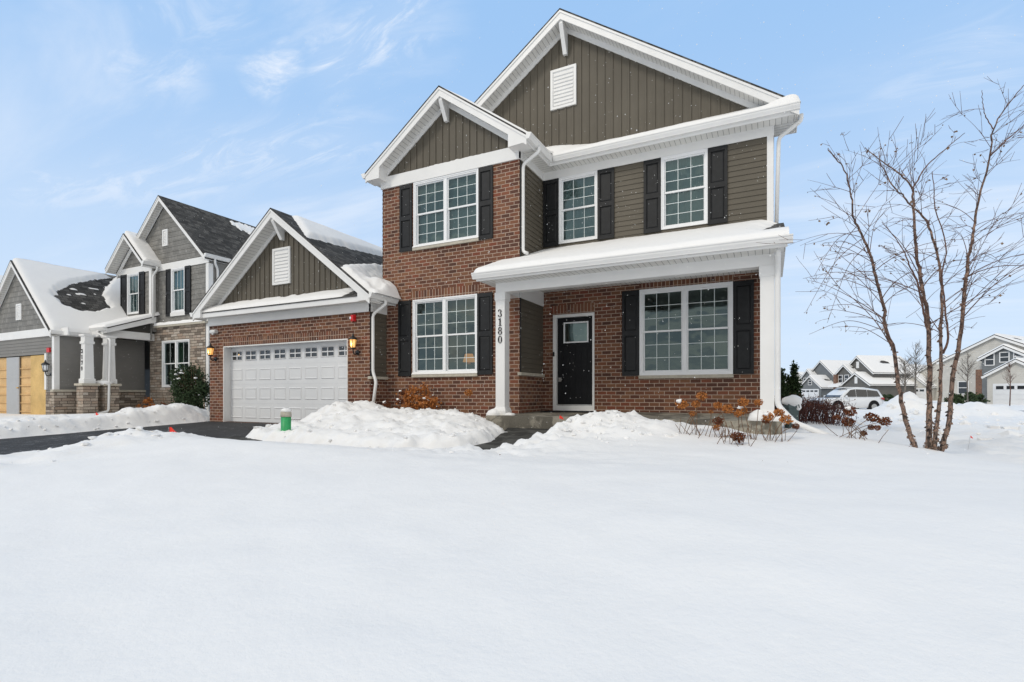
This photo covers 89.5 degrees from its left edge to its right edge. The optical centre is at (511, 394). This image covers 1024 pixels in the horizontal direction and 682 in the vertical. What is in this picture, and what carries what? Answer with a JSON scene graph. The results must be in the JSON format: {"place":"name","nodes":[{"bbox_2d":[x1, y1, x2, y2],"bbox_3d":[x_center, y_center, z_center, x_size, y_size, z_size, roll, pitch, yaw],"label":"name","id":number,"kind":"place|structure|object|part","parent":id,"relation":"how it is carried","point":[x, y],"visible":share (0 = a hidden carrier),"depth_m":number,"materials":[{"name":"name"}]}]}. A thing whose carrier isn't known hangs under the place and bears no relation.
{"place":"outdoors","nodes":[
{"label":"outdoors","id":0,"kind":"place"},
{"bbox_2d":[0,421,272,454],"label":"driveway","id":1,"kind":"structure","parent":0,"point":[215,429],"depth_m":10.94,"materials":[{"name":"black asphalt"}]},
{"bbox_2d":[224,428,548,449],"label":"walkway","id":2,"kind":"structure","parent":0,"point":[512,436],"depth_m":8.68,"materials":[{"name":"concrete"}]},
{"bbox_2d":[0,391,1023,681],"bbox_3d":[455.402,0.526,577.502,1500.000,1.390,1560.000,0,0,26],"label":"snow ground","id":3,"kind":"structure","parent":0,"point":[300,553],"depth_m":2.77,"materials":[{"name":"white snow"}]},
{"bbox_2d":[0,195,254,414],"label":"neighbour house","id":4,"kind":"structure","parent":3,"relation":"on","point":[52,328],"depth_m":18.37,"materials":[{"name":"grey"}]},
{"bbox_2d":[7,357,19,413],"bbox_3d":[-17.730,-0.190,18.358,0.944,2.279,0.035,0,0,26],"label":"temporary door","id":5,"kind":"structure","parent":4,"relation":"in","point":[13,363],"depth_m":18.31,"materials":[{"name":"white"}]},
{"bbox_2d":[127,272,138,314],"bbox_3d":[-14.138,-3.777,19.402,0.766,1.508,0.202,0,0,26],"label":"window","id":6,"kind":"structure","parent":4,"relation":"in","point":[135,276],"depth_m":19.50,"materials":[{"name":"white plastic"}]},
{"bbox_2d":[162,339,189,386],"bbox_3d":[-11.970,-1.109,18.446,1.611,1.678,0.120,0,0,26],"label":"window","id":7,"kind":"structure","parent":4,"relation":"in","point":[176,342],"depth_m":18.43,"materials":[{"name":"white plastic"}]},
{"bbox_2d":[171,267,183,312],"bbox_3d":[-11.876,-3.736,18.498,0.789,1.574,0.202,0,0,26],"label":"window","id":8,"kind":"structure","parent":4,"relation":"in","point":[180,271],"depth_m":18.59,"materials":[{"name":"white plastic"}]},
{"bbox_2d":[136,396,154,407],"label":"dried shrub","id":9,"kind":"object","parent":3,"relation":"on","point":[147,401],"visible":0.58,"depth_m":17.98,"materials":[{"name":"orange plant"}]},
{"bbox_2d":[168,362,209,409],"bbox_3d":[-10.363,-0.157,16.718,1.327,1.858,1.496,0,0,-26],"label":"evergreen shrub","id":10,"kind":"object","parent":3,"relation":"on","point":[188,395],"visible":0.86,"depth_m":16.45,"materials":[{"name":"green plant"}]},
{"bbox_2d":[280,408,291,430],"bbox_3d":[-3.894,0.579,8.900,0.180,0.698,0.180,0,0,26],"label":"pipe marker","id":11,"kind":"object","parent":3,"relation":"on","point":[285,414],"visible":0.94,"depth_m":8.83,"materials":[{"name":"green plastic"}]},
{"bbox_2d":[383,390,405,408],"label":"dried hydrangea","id":12,"kind":"object","parent":3,"relation":"on","point":[399,401],"visible":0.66,"depth_m":10.80,"materials":[{"name":"brown plant"}]},
{"bbox_2d":[395,381,441,409],"bbox_3d":[-2.018,0.155,11.346,1.181,0.913,0.721,0,0,26],"label":"dried shrub","id":13,"kind":"object","parent":3,"relation":"on","point":[430,402],"visible":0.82,"depth_m":11.21,"materials":[{"name":"orange plant"}]},
{"bbox_2d":[461,389,473,413],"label":"dried hydrangea","id":14,"kind":"object","parent":3,"relation":"on","point":[469,393],"visible":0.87,"depth_m":10.34,"materials":[{"name":"brown plant"}]},
{"bbox_2d":[189,8,829,434],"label":"detached house","id":15,"kind":"structure","parent":3,"relation":"on","point":[489,186],"depth_m":11.27,"materials":[{"name":"brick"}]},
{"bbox_2d":[231,341,346,422],"bbox_3d":[-5.770,-0.275,13.285,4.500,2.080,0.050,0,0,26],"label":"garage door","id":16,"kind":"structure","parent":15,"relation":"in","point":[300,380],"depth_m":13.30,"materials":[{"name":"white metal"}]},
{"bbox_2d":[411,294,477,376],"bbox_3d":[-1.507,-1.293,11.577,1.744,1.782,0.155,0,0,26],"label":"window","id":17,"kind":"structure","parent":15,"relation":"in","point":[445,372],"depth_m":11.56,"materials":[{"name":"white plastic"}]},
{"bbox_2d":[412,168,478,250],"bbox_3d":[-1.464,-4.106,11.602,1.755,1.574,0.237,0,0,26],"label":"window","id":18,"kind":"structure","parent":15,"relation":"in","point":[451,198],"depth_m":11.64,"materials":[{"name":"grey glass"}]},
{"bbox_2d":[463,354,474,368],"bbox_3d":[-1.184,-0.381,14.221,0.340,1.482,0.340,0,0,26],"label":"table lamp","id":19,"kind":"object","parent":15,"relation":"in","point":[469,360],"visible":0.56,"depth_m":14.12,"materials":[{"name":"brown wood"}]},
{"bbox_2d":[540,410,593,412],"bbox_3d":[1.191,0.363,11.172,1.039,0.023,0.500,0,0,26],"label":"doormat","id":20,"kind":"object","parent":15,"relation":"on","point":[567,411],"visible":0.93,"depth_m":11.03,"materials":[{"name":"black rubber"}]},
{"bbox_2d":[558,316,591,404],"bbox_3d":[1.460,-0.757,11.633,0.839,1.948,0.373,0,0,26],"label":"front door","id":21,"kind":"structure","parent":15,"relation":"in","point":[574,355],"depth_m":11.56,"materials":[{"name":"black wood"}]},
{"bbox_2d":[559,170,596,243],"bbox_3d":[1.500,-4.138,11.511,0.902,1.491,0.202,0,0,26],"label":"window","id":22,"kind":"structure","parent":15,"relation":"in","point":[577,219],"depth_m":11.58,"materials":[{"name":"grey glass"}]},
{"bbox_2d":[661,148,707,229],"bbox_3d":[3.513,-4.138,10.507,0.911,1.491,0.202,0,0,26],"label":"window","id":23,"kind":"structure","parent":15,"relation":"in","point":[687,172],"depth_m":10.56,"materials":[{"name":"grey glass"}]},
{"bbox_2d":[639,281,733,378],"bbox_3d":[3.496,-1.266,10.456,1.827,1.864,0.145,0,0,26],"label":"window","id":24,"kind":"structure","parent":15,"relation":"in","point":[684,372],"depth_m":10.43,"materials":[{"name":"white plastic"}]},
{"bbox_2d":[3,402,1023,462],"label":"snow clods","id":25,"kind":"object","parent":3,"relation":"on","point":[916,411],"visible":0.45,"depth_m":9.69,"materials":[{"name":"white snow"}]},
{"bbox_2d":[675,391,706,437],"bbox_3d":[2.424,0.277,6.993,0.432,0.662,0.324,0,0,26],"label":"dried hydrangea","id":26,"kind":"object","parent":3,"relation":"on","point":[682,402],"visible":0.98,"depth_m":6.98,"materials":[{"name":"orange plant"}]},
{"bbox_2d":[705,402,736,438],"bbox_3d":[2.807,0.355,6.888,0.448,0.526,0.457,0,0,26],"label":"dried hydrangea","id":27,"kind":"object","parent":3,"relation":"on","point":[718,422],"visible":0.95,"depth_m":6.85,"materials":[{"name":"brown plant"}]},
{"bbox_2d":[717,424,758,446],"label":"dried hydrangea","id":28,"kind":"object","parent":3,"relation":"on","point":[739,438],"visible":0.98,"depth_m":6.33,"materials":[{"name":"brown plant"}]},
{"bbox_2d":[727,397,762,439],"bbox_3d":[3.078,0.324,6.850,0.384,0.587,0.420,0,0,6],"label":"dried hydrangea","id":29,"kind":"object","parent":3,"relation":"on","point":[739,410],"visible":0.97,"depth_m":6.73,"materials":[{"name":"brown plant"}]},
{"bbox_2d":[756,408,799,441],"bbox_3d":[3.416,0.399,6.549,0.617,0.460,0.459,0,0,2],"label":"dried hydrangea","id":30,"kind":"object","parent":3,"relation":"on","point":[767,418],"visible":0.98,"depth_m":6.62,"materials":[{"name":"brown plant"}]},
{"bbox_2d":[774,368,790,408],"bbox_3d":[8.061,-0.082,15.380,0.651,1.472,0.648,0,0,-29],"label":"arborvitae","id":31,"kind":"object","parent":3,"relation":"on","point":[784,392],"visible":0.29,"depth_m":15.32,"materials":[{"name":"green plant"}]},
{"bbox_2d":[785,374,789,390],"bbox_3d":[8.857,-0.018,16.578,0.689,1.328,0.705,0,0,26],"label":"arborvitae","id":32,"kind":"object","parent":3,"relation":"on","point":[787,377],"visible":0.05,"depth_m":16.56,"materials":[{"name":"green plant"}]},
{"bbox_2d":[781,395,801,427],"bbox_3d":[4.820,0.334,8.899,0.320,0.668,0.275,0,0,26],"label":"utility pedestal","id":33,"kind":"object","parent":3,"relation":"on","point":[792,405],"visible":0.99,"depth_m":8.83,"materials":[{"name":"metal"}]},
{"bbox_2d":[787,360,803,397],"bbox_3d":[8.627,-0.218,15.770,0.677,1.729,0.671,0,0,26],"label":"arborvitae","id":34,"kind":"object","parent":3,"relation":"on","point":[795,386],"visible":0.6,"depth_m":15.73,"materials":[{"name":"green plant"}]},
{"bbox_2d":[774,393,858,426],"bbox_3d":[6.479,0.338,11.192,1.576,0.777,1.952,0,0,-3],"label":"barberry hedge","id":35,"kind":"object","parent":3,"relation":"on","point":[815,414],"visible":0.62,"depth_m":10.73,"materials":[{"name":"brown plant"}]},
{"bbox_2d":[810,387,884,408],"bbox_3d":[24.235,0.367,37.500,4.720,1.846,2.221,0,0,-9],"label":"parked car","id":36,"kind":"object","parent":3,"relation":"on","point":[867,398],"visible":0.66,"depth_m":36.75,"materials":[{"name":"white paint"}]},
{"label":"side window","id":37,"kind":"part","parent":36,"relation":"part of","materials":[{"name":"grey glass"}]},
{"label":"side window","id":38,"kind":"part","parent":36,"relation":"part of","materials":[{"name":"grey glass"}]},
{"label":"side window","id":39,"kind":"part","parent":36,"relation":"part of","materials":[{"name":"grey glass"}]},
{"bbox_2d":[822,406,892,442],"bbox_3d":[4.662,0.393,6.951,0.678,0.501,0.797,0,0,-43],"label":"dried hydrangea","id":40,"kind":"object","parent":3,"relation":"on","point":[847,410],"visible":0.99,"depth_m":6.91,"materials":[{"name":"brown plant"}]},
{"bbox_2d":[828,355,919,400],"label":"house","id":41,"kind":"structure","parent":3,"relation":"on","point":[865,371],"depth_m":94.12,"materials":[{"name":"grey"}]},
{"bbox_2d":[838,375,842,381],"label":"window","id":42,"kind":"structure","parent":41,"relation":"in","point":[840,377],"depth_m":98.23,"materials":[{"name":"white glass"}]},
{"bbox_2d":[881,394,893,400],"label":"evergreen bush","id":43,"kind":"object","parent":3,"relation":"on","point":[890,396],"visible":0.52,"depth_m":79.80,"materials":[{"name":"green plant"}]},
{"bbox_2d":[756,76,1023,451],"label":"birch tree","id":44,"kind":"object","parent":3,"relation":"on","point":[929,443],"visible":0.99,"depth_m":7.12,"materials":[{"name":"brown plant"}]},
{"bbox_2d":[891,357,913,392],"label":"street tree","id":45,"kind":"object","parent":3,"relation":"on","point":[904,379],"visible":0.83,"depth_m":51.98,"materials":[{"name":"grey plant"}]},
{"bbox_2d":[899,341,925,393],"bbox_3d":[21.059,-0.950,27.148,1.352,3.889,1.442,0,0,26],"label":"street tree","id":46,"kind":"object","parent":3,"relation":"on","point":[916,363],"visible":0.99,"depth_m":26.98,"materials":[{"name":"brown plant"}]},
{"bbox_2d":[944,393,963,403],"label":"evergreen bush","id":47,"kind":"object","parent":3,"relation":"on","point":[957,398],"visible":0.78,"depth_m":49.71,"materials":[{"name":"green plant"}]},
{"bbox_2d":[957,352,976,401],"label":"street tree","id":48,"kind":"object","parent":3,"relation":"on","point":[969,367],"visible":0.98,"depth_m":47.97,"materials":[{"name":"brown plant"}]},
{"bbox_2d":[963,391,976,402],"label":"evergreen bush","id":49,"kind":"object","parent":3,"relation":"on","point":[970,394],"visible":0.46,"depth_m":55.88,"materials":[{"name":"green plant"}]},
{"bbox_2d":[968,393,989,402],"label":"evergreen bush","id":50,"kind":"object","parent":3,"relation":"on","point":[979,397],"visible":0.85,"depth_m":54.73,"materials":[{"name":"green plant"}]},
{"bbox_2d":[1003,363,1016,405],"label":"street tree","id":51,"kind":"object","parent":3,"relation":"on","point":[1008,371],"visible":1,"depth_m":43.98,"materials":[{"name":"brown plant"}]},
{"bbox_2d":[0,0,1023,394],"label":"sky","id":52,"kind":"structure","parent":0,"point":[88,53],"materials":[{"name":"blue"}]},
{"bbox_2d":[32,3,1021,455],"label":"falling snow","id":53,"kind":"structure","parent":0,"point":[546,213],"depth_m":7.06,"materials":[{"name":"white snow"}]},
{"bbox_2d":[774,371,803,389],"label":"house","id":54,"kind":"structure","parent":0,"point":[800,374],"depth_m":127.52,"materials":[{"name":"beige"}]},
{"bbox_2d":[800,360,851,399],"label":"house","id":55,"kind":"structure","parent":0,"point":[817,379],"depth_m":110.25,"materials":[{"name":"grey"}]},
{"bbox_2d":[801,389,818,399],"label":"garage door","id":56,"kind":"structure","parent":55,"relation":"in","point":[806,392],"depth_m":109.72,"materials":[{"name":"white metal"}]},
{"bbox_2d":[910,364,924,370],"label":"house","id":57,"kind":"structure","parent":0,"point":[912,365],"depth_m":119.99,"materials":[{"name":"beige"}]},
{"bbox_2d":[907,354,948,399],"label":"house","id":58,"kind":"structure","parent":0,"point":[921,386],"depth_m":92.87,"materials":[{"name":"beige"}]},
{"bbox_2d":[916,388,925,399],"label":"garage door","id":59,"kind":"structure","parent":58,"relation":"in","point":[920,392],"depth_m":92.37,"materials":[{"name":"white metal"}]},
{"bbox_2d":[936,333,1023,404],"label":"house","id":60,"kind":"structure","parent":0,"point":[995,353],"depth_m":59.20,"materials":[{"name":"beige"}]},
{"bbox_2d":[958,381,968,393],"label":"window","id":61,"kind":"structure","parent":60,"relation":"in","point":[962,385],"depth_m":62.67,"materials":[{"name":"white glass"}]},
{"bbox_2d":[985,353,994,365],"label":"window","id":62,"kind":"structure","parent":60,"relation":"in","point":[989,360],"depth_m":59.41,"materials":[{"name":"white glass"}]},
{"bbox_2d":[999,352,1009,362],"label":"window","id":63,"kind":"structure","parent":60,"relation":"in","point":[1003,356],"depth_m":58.33,"materials":[{"name":"white glass"}]},
{"bbox_2d":[993,383,1023,404],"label":"garage door","id":64,"kind":"structure","parent":60,"relation":"in","point":[1001,392],"depth_m":55.13,"materials":[{"name":"white metal"}]},
{"bbox_2d":[1013,352,1023,358],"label":"window","id":65,"kind":"structure","parent":60,"relation":"in","point":[1014,354],"depth_m":57.43,"materials":[{"name":"white glass"}]}
]}

